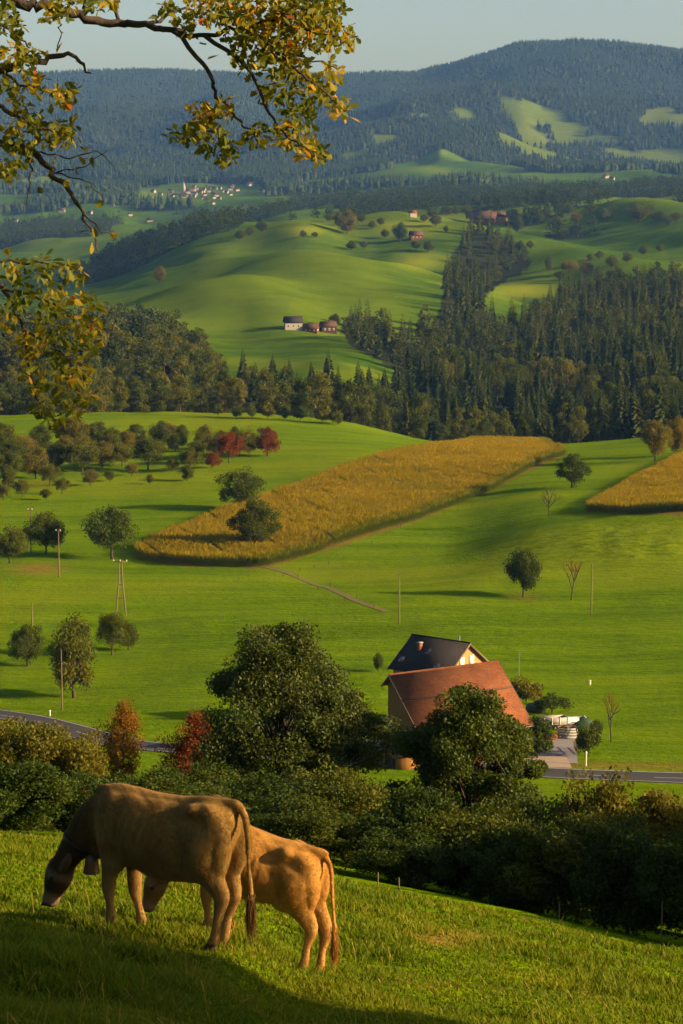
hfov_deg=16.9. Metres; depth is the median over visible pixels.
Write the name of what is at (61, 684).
utility pole
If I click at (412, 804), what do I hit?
bush
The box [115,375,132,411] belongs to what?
broadleaf tree
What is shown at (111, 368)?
broadleaf tree
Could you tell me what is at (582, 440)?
spruce tree
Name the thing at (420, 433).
bush
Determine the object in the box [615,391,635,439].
spruce tree
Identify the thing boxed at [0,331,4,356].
broadleaf tree
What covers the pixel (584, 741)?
tree
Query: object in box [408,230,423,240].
farm shed
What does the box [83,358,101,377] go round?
broadleaf tree
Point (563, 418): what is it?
spruce tree
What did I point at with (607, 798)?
bush
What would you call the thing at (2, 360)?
broadleaf tree
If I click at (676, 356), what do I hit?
spruce tree
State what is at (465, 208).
tree
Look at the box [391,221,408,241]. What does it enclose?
tree
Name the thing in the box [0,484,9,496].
fruit tree
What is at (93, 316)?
spruce tree
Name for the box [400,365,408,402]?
spruce tree
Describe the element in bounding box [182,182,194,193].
village church
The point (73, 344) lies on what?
broadleaf tree
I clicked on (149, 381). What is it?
broadleaf tree
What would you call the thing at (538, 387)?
spruce tree
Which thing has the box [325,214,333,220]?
tree
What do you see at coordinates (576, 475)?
fruit tree
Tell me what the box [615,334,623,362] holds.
spruce tree
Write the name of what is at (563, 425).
broadleaf tree
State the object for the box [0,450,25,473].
fruit tree
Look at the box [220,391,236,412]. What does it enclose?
broadleaf tree
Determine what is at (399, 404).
spruce tree
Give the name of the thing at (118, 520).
fruit tree
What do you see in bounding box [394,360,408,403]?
spruce tree
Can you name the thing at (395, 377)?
spruce tree
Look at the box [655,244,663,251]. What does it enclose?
tree
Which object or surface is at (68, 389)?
broadleaf tree
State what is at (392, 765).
annex door
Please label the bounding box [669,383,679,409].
spruce tree
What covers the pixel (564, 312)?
forest
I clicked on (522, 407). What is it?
spruce tree
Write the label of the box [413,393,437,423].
broadleaf tree
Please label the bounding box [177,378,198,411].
broadleaf tree
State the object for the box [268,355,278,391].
spruce tree
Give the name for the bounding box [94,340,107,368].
broadleaf tree
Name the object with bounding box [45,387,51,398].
broadleaf tree
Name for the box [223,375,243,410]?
broadleaf tree
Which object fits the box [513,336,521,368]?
spruce tree
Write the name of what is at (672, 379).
broadleaf tree
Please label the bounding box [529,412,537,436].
spruce tree
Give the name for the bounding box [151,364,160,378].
broadleaf tree
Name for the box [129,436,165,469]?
fruit tree
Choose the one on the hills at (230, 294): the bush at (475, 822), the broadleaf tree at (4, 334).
the broadleaf tree at (4, 334)
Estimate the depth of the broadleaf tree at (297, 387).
816.96 m
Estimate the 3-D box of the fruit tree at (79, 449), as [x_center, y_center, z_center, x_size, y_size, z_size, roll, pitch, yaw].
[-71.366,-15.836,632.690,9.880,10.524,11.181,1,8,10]
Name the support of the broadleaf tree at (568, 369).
on the hills at (230, 294)
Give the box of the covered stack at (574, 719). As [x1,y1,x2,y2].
[552,715,585,728]
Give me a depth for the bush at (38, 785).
83.21 m
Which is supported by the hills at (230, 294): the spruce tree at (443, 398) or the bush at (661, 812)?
the spruce tree at (443, 398)
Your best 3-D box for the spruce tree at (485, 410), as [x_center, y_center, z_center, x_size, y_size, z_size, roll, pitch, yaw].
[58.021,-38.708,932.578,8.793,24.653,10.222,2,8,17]
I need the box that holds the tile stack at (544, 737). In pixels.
[542,733,557,739]
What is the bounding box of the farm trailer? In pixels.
[541,715,573,729]
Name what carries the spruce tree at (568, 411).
on the hills at (230, 294)
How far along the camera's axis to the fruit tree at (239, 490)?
547.46 m
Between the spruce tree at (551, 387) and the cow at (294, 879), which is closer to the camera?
the cow at (294, 879)
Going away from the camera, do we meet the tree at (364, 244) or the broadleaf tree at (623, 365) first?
the broadleaf tree at (623, 365)
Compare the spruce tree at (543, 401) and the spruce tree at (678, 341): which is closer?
the spruce tree at (543, 401)
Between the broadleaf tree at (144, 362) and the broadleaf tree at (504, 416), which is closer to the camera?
the broadleaf tree at (504, 416)
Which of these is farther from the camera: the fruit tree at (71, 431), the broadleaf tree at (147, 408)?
the broadleaf tree at (147, 408)
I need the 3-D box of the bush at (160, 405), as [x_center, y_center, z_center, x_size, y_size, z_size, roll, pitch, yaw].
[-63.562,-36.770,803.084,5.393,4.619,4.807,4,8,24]
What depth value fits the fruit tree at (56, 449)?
634.86 m
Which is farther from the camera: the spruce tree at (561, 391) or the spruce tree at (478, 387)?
the spruce tree at (561, 391)
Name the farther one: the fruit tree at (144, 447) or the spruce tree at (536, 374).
the spruce tree at (536, 374)
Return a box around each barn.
[319,320,337,333]
[381,660,534,769]
[497,211,507,222]
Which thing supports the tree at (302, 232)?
on the hills at (230, 294)
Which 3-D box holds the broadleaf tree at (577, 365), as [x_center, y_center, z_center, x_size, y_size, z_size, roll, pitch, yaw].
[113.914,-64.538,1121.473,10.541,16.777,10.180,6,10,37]
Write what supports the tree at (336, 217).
on the hills at (230, 294)
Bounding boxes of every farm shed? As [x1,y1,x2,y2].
[302,322,319,333]
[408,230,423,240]
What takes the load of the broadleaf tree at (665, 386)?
on the hills at (230, 294)
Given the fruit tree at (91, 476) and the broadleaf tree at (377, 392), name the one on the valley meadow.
the fruit tree at (91, 476)
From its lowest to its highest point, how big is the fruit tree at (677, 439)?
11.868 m
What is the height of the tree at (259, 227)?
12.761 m
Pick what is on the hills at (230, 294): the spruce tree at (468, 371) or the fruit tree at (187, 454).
the spruce tree at (468, 371)
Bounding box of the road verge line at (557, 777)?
[1,718,682,782]
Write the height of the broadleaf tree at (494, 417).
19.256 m
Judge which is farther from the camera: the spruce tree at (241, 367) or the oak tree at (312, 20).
the spruce tree at (241, 367)
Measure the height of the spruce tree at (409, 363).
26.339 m
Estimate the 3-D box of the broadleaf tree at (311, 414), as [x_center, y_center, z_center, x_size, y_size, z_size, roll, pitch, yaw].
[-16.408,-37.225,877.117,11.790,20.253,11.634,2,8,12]
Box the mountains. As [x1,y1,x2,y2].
[0,46,682,219]
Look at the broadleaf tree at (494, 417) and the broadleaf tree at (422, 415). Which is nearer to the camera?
the broadleaf tree at (494, 417)
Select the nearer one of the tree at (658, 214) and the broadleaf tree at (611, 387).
the broadleaf tree at (611, 387)
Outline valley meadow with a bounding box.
[0,412,682,857]
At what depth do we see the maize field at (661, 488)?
526.72 m
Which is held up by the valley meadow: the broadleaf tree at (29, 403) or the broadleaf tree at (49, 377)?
the broadleaf tree at (29, 403)
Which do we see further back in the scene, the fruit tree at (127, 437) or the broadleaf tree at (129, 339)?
the broadleaf tree at (129, 339)
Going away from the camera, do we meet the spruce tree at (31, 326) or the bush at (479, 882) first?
the bush at (479, 882)
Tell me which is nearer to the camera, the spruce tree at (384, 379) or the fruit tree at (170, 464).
the fruit tree at (170, 464)
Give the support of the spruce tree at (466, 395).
on the hills at (230, 294)
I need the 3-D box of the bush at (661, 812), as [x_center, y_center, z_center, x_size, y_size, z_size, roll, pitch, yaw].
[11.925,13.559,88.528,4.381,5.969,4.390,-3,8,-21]
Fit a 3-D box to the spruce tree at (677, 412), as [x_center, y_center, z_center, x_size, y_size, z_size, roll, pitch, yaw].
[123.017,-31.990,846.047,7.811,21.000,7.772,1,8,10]
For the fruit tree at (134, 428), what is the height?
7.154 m
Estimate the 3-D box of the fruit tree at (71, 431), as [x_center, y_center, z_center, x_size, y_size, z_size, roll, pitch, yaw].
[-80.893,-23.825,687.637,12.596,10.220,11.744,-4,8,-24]
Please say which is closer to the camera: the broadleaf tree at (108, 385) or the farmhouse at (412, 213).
the broadleaf tree at (108, 385)
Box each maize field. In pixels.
[133,435,566,565]
[584,451,682,513]
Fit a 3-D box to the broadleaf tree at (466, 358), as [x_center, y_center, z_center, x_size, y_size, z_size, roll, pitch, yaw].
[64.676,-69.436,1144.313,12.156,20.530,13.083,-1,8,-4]
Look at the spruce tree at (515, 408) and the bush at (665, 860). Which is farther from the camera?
the spruce tree at (515, 408)
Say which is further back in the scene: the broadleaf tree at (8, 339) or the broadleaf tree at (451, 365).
the broadleaf tree at (451, 365)
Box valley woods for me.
[0,152,682,217]
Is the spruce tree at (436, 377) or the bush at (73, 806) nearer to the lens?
the bush at (73, 806)
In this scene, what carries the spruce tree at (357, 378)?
on the hills at (230, 294)
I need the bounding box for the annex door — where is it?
[385,756,394,768]
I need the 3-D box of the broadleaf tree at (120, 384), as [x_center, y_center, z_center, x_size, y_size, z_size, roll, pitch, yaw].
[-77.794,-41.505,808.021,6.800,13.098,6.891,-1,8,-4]
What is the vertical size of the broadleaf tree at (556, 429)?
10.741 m
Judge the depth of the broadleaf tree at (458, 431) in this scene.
810.71 m
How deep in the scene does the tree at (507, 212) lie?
2715.47 m
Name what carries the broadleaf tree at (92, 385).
on the hills at (230, 294)
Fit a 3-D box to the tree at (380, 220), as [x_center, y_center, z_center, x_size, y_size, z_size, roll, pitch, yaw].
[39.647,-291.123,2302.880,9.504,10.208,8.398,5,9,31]
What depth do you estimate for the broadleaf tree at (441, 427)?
831.40 m
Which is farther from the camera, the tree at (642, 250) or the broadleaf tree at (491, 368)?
the tree at (642, 250)
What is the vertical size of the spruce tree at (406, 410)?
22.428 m
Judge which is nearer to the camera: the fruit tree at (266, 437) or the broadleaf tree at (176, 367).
the fruit tree at (266, 437)
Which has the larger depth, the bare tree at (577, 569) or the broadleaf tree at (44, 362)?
the broadleaf tree at (44, 362)
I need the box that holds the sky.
[0,0,682,73]
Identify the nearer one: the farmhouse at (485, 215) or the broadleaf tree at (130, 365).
the broadleaf tree at (130, 365)
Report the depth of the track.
434.67 m
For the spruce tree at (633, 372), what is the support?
on the hills at (230, 294)
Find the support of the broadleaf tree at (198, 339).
on the hills at (230, 294)
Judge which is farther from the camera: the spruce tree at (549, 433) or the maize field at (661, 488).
the spruce tree at (549, 433)
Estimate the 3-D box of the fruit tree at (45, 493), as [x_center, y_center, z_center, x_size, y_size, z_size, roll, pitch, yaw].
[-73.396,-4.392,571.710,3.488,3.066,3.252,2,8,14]
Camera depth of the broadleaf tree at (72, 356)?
1003.08 m
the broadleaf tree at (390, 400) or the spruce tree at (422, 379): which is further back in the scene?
the spruce tree at (422, 379)
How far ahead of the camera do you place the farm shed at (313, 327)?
1480.56 m
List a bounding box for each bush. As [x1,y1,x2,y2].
[0,716,25,771]
[0,716,108,832]
[0,759,75,834]
[26,769,140,831]
[46,728,110,832]
[89,400,102,410]
[112,401,128,410]
[127,764,196,787]
[133,774,232,797]
[151,400,166,410]
[181,755,257,802]
[207,770,318,839]
[212,404,223,414]
[231,407,241,416]
[245,404,256,416]
[248,793,356,862]
[260,407,275,416]
[267,762,391,869]
[278,404,290,418]
[291,404,306,417]
[314,410,328,420]
[330,410,343,423]
[337,776,415,850]
[340,822,463,888]
[348,785,494,886]
[373,651,383,670]
[406,802,535,897]
[412,429,424,436]
[447,820,575,910]
[486,787,586,900]
[491,806,624,923]
[510,673,543,703]
[519,724,534,756]
[529,715,557,757]
[533,692,574,713]
[550,765,637,902]
[565,810,679,937]
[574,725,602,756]
[590,719,603,731]
[595,787,682,929]
[622,827,682,939]
[628,794,682,823]
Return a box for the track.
[263,566,388,611]
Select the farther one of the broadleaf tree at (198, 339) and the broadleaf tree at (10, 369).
the broadleaf tree at (198, 339)
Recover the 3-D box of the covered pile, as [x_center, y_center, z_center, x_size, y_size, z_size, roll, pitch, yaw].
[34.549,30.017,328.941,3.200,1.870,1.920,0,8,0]
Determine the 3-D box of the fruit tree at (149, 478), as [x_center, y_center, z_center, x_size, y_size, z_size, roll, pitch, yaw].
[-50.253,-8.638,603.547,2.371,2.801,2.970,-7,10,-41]
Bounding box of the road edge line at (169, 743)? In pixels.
[4,710,678,772]
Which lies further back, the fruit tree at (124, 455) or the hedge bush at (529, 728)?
the fruit tree at (124, 455)
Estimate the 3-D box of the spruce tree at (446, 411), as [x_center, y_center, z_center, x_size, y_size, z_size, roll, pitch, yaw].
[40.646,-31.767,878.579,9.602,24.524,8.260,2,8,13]
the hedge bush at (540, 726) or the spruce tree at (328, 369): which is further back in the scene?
the spruce tree at (328, 369)
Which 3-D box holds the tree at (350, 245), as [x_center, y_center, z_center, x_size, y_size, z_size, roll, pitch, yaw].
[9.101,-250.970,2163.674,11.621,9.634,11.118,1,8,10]
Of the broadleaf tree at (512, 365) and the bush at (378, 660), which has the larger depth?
the broadleaf tree at (512, 365)
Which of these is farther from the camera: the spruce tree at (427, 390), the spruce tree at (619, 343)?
the spruce tree at (619, 343)
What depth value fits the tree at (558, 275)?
1986.01 m
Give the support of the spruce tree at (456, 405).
on the hills at (230, 294)
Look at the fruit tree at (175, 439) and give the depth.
673.63 m
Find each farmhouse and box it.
[283,315,302,330]
[387,633,487,672]
[409,210,416,217]
[469,210,497,225]
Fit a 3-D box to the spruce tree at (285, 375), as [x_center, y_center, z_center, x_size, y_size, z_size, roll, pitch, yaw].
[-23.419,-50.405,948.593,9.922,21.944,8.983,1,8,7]
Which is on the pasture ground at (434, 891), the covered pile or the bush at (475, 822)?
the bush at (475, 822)
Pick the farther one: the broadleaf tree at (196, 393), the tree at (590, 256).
the tree at (590, 256)
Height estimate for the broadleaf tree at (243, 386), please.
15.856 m
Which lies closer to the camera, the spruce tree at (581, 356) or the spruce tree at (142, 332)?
the spruce tree at (142, 332)
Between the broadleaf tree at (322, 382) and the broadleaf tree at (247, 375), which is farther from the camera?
the broadleaf tree at (247, 375)
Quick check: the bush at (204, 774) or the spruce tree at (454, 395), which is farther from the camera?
the spruce tree at (454, 395)
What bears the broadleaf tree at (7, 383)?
on the hills at (230, 294)
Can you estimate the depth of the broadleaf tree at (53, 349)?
1005.83 m
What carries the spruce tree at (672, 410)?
on the hills at (230, 294)
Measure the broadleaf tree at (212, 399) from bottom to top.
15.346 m
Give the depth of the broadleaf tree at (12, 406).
823.21 m
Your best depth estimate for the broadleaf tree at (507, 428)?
871.51 m
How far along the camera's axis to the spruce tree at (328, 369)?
1017.65 m
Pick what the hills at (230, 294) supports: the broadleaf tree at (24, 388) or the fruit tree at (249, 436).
the broadleaf tree at (24, 388)
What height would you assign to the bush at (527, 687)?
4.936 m
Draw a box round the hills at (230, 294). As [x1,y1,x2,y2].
[0,186,682,442]
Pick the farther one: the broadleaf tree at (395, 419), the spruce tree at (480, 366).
the spruce tree at (480, 366)
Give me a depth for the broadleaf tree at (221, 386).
825.81 m
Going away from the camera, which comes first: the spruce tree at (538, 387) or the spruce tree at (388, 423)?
the spruce tree at (388, 423)
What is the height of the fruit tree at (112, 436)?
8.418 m
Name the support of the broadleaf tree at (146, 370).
on the hills at (230, 294)
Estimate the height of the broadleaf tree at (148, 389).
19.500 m
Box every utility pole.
[30,508,31,553]
[31,602,32,625]
[56,529,60,576]
[60,649,62,709]
[113,560,126,614]
[398,574,399,623]
[590,564,591,614]
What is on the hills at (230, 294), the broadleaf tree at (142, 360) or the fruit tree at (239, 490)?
the broadleaf tree at (142, 360)
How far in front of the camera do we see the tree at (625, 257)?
1972.03 m
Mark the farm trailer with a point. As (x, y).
(562, 720)
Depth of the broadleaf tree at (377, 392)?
933.65 m
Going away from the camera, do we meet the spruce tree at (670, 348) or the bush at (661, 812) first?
the bush at (661, 812)
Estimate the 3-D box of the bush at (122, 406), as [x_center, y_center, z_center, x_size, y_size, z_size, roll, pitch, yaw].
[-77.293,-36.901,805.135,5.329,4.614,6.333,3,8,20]
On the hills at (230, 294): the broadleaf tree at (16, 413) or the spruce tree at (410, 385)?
the spruce tree at (410, 385)
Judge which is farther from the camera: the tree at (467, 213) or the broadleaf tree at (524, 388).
the tree at (467, 213)
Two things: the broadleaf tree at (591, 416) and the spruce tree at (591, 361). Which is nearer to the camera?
the broadleaf tree at (591, 416)
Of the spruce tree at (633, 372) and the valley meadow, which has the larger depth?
the spruce tree at (633, 372)
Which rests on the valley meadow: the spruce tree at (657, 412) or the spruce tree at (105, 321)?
the spruce tree at (657, 412)
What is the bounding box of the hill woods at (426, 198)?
[0,171,682,283]
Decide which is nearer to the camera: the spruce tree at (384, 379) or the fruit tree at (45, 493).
the fruit tree at (45, 493)
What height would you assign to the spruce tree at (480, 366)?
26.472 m
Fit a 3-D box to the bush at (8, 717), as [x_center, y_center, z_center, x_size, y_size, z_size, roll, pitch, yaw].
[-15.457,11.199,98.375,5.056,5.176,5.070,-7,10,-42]
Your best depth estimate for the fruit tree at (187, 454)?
628.62 m
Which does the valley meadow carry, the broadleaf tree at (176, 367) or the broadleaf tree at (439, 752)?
the broadleaf tree at (439, 752)
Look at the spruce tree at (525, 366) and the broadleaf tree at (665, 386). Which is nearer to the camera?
the broadleaf tree at (665, 386)
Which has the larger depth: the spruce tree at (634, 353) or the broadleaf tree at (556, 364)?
the spruce tree at (634, 353)
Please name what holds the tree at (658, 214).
on the hills at (230, 294)
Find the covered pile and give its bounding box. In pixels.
[573,715,592,727]
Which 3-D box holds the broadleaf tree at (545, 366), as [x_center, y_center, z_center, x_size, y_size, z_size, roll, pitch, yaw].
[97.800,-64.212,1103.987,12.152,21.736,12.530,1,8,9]
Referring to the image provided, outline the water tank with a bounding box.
[526,702,545,712]
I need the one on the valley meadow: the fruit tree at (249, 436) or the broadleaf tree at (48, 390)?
the fruit tree at (249, 436)
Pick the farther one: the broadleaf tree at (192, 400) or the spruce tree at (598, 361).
the spruce tree at (598, 361)
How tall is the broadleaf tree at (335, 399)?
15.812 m
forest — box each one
[0,37,682,194]
[0,210,682,383]
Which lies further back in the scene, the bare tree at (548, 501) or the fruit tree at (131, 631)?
the bare tree at (548, 501)
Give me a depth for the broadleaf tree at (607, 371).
1118.02 m
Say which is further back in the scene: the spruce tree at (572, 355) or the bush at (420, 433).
the spruce tree at (572, 355)
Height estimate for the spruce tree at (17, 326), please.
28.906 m
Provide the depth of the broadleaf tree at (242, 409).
878.04 m
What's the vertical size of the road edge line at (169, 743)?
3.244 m
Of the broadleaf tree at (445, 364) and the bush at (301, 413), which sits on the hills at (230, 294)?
the broadleaf tree at (445, 364)
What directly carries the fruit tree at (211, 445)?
on the valley meadow
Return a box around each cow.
[41,782,258,951]
[142,825,339,972]
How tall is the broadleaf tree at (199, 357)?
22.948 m
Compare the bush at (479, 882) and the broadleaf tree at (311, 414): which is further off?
the broadleaf tree at (311, 414)
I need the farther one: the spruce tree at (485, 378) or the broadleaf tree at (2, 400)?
the spruce tree at (485, 378)
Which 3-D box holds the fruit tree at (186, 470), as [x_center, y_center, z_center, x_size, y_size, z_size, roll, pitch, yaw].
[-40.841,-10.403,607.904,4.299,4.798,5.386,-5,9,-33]
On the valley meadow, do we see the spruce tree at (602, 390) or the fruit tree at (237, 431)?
the fruit tree at (237, 431)
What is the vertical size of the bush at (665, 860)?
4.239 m
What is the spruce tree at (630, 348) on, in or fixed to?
on the hills at (230, 294)
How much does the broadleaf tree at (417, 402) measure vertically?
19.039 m
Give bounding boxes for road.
[0,709,682,783]
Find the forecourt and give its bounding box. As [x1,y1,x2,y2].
[527,756,571,767]
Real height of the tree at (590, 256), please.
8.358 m
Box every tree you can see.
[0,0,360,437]
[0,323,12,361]
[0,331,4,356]
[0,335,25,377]
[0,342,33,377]
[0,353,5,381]
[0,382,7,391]
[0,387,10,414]
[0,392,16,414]
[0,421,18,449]
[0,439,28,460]
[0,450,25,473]
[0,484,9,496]
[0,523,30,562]
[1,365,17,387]
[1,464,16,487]
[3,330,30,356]
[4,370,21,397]
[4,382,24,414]
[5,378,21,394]
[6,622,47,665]
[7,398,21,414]
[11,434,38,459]
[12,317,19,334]
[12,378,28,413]
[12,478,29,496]
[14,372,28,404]
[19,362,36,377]
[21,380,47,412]
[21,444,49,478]
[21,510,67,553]
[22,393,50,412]
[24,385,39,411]
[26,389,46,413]
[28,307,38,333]
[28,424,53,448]
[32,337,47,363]
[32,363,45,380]
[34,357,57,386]
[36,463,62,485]
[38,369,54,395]
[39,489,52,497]
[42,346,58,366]
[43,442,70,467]
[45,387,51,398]
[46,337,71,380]
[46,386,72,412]
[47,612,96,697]
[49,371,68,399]
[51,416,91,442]
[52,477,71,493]
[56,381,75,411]
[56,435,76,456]
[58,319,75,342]
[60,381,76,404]
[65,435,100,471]
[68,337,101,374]
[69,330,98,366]
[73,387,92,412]
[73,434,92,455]
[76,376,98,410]
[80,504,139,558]
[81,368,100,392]
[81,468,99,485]
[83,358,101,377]
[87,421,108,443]
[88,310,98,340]
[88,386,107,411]
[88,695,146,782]
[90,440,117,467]
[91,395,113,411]
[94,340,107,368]
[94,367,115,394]
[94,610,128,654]
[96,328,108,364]
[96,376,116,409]
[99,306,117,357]
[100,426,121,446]
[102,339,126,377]
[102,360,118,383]
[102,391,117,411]
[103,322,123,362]
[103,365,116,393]
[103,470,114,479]
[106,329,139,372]
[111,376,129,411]
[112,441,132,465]
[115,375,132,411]
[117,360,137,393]
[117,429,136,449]
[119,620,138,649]
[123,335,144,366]
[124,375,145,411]
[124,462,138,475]
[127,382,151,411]
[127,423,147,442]
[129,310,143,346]
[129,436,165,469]
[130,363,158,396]
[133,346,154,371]
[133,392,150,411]
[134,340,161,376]
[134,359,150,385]
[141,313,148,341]
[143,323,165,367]
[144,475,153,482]
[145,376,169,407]
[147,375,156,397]
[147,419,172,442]
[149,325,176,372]
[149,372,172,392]
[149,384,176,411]
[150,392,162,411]
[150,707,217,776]
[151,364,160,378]
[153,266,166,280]
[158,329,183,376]
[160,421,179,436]
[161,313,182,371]
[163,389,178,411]
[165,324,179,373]
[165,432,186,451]
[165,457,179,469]
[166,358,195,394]
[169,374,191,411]
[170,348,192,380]
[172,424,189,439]
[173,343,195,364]
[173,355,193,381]
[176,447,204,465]
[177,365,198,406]
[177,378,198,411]
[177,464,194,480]
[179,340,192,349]
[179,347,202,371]
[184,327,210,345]
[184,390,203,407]
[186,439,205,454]
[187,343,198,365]
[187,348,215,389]
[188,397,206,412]
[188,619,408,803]
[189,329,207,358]
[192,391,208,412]
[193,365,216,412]
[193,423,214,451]
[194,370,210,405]
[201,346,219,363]
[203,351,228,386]
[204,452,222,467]
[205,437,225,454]
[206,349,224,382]
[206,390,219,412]
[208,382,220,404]
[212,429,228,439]
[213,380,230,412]
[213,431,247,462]
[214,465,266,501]
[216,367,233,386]
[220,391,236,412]
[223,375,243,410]
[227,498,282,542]
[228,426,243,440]
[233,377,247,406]
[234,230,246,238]
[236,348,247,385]
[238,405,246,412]
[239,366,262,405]
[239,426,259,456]
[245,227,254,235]
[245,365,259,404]
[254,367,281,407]
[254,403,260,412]
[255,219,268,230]
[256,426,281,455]
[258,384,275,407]
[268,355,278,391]
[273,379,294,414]
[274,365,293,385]
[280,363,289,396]
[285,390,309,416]
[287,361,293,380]
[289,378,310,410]
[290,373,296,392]
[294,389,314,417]
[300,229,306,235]
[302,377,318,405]
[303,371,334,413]
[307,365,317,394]
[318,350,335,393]
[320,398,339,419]
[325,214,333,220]
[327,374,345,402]
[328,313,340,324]
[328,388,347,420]
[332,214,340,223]
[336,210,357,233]
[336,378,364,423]
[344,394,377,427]
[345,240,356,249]
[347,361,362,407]
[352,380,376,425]
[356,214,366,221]
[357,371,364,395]
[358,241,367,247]
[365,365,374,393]
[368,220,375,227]
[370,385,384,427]
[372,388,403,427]
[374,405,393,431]
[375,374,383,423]
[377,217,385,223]
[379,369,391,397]
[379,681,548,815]
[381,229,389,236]
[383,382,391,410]
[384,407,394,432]
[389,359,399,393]
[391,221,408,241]
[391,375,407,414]
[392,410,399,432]
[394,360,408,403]
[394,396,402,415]
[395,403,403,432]
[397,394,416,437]
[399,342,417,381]
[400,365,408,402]
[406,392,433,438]
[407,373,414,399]
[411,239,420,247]
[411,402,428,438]
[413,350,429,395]
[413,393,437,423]
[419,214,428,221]
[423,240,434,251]
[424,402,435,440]
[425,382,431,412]
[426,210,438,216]
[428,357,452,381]
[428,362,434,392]
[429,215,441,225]
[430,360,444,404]
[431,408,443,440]
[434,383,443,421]
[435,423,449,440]
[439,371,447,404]
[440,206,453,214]
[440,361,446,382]
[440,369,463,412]
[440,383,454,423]
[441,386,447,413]
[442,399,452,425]
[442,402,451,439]
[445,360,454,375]
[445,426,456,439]
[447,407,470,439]
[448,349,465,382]
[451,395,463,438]
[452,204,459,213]
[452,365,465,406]
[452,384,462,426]
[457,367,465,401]
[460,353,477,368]
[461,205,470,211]
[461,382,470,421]
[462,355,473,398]
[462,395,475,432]
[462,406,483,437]
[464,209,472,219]
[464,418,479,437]
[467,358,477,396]
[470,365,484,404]
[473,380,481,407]
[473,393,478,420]
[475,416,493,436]
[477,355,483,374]
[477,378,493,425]
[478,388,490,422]
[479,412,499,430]
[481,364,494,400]
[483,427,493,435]
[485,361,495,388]
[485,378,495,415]
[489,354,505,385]
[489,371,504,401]
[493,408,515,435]
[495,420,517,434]
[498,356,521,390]
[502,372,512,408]
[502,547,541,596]
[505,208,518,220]
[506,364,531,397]
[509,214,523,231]
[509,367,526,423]
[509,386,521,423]
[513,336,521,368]
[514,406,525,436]
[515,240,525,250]
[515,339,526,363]
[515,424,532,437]
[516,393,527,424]
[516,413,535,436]
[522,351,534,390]
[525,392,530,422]
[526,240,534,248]
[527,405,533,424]
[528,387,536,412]
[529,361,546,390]
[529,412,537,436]
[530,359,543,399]
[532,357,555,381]
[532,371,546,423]
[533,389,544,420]
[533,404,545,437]
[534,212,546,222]
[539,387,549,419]
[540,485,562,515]
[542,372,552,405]
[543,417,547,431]
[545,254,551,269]
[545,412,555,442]
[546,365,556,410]
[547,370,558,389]
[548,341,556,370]
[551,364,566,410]
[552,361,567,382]
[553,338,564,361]
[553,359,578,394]
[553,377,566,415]
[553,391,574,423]
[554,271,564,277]
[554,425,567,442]
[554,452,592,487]
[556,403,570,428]
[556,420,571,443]
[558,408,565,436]
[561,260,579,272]
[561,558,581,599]
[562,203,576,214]
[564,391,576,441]
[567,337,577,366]
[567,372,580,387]
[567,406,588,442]
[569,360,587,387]
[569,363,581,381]
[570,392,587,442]
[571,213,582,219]
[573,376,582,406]
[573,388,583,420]
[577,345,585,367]
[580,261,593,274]
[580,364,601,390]
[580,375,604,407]
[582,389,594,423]
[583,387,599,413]
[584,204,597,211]
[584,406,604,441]
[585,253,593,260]
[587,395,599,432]
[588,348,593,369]
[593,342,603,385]
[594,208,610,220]
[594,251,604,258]
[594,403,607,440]
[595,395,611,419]
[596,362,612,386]
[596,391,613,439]
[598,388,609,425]
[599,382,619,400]
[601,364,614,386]
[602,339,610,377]
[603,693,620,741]
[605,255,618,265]
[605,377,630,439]
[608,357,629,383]
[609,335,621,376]
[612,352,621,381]
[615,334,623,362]
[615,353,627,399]
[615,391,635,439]
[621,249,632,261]
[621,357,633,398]
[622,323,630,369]
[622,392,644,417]
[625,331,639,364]
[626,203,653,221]
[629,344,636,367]
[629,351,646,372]
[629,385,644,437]
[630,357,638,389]
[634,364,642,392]
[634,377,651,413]
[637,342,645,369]
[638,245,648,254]
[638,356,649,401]
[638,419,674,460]
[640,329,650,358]
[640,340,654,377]
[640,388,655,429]
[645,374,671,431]
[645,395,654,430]
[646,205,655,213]
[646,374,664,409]
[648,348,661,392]
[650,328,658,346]
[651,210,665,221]
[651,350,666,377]
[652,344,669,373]
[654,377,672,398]
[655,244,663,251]
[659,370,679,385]
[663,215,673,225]
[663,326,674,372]
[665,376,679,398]
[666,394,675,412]
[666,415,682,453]
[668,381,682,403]
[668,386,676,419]
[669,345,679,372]
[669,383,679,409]
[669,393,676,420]
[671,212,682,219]
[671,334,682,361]
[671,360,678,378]
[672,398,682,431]
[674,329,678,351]
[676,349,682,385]
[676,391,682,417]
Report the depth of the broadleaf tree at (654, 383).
989.31 m
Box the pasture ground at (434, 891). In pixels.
[0,825,682,1023]
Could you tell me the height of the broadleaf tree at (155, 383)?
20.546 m
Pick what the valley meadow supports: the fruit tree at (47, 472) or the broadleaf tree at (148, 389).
the fruit tree at (47, 472)
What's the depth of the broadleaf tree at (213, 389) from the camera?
923.78 m
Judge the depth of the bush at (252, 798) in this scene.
88.80 m
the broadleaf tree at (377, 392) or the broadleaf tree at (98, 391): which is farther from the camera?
the broadleaf tree at (377, 392)
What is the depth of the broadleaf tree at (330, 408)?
844.03 m
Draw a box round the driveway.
[539,733,577,762]
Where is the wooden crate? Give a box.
[557,725,577,738]

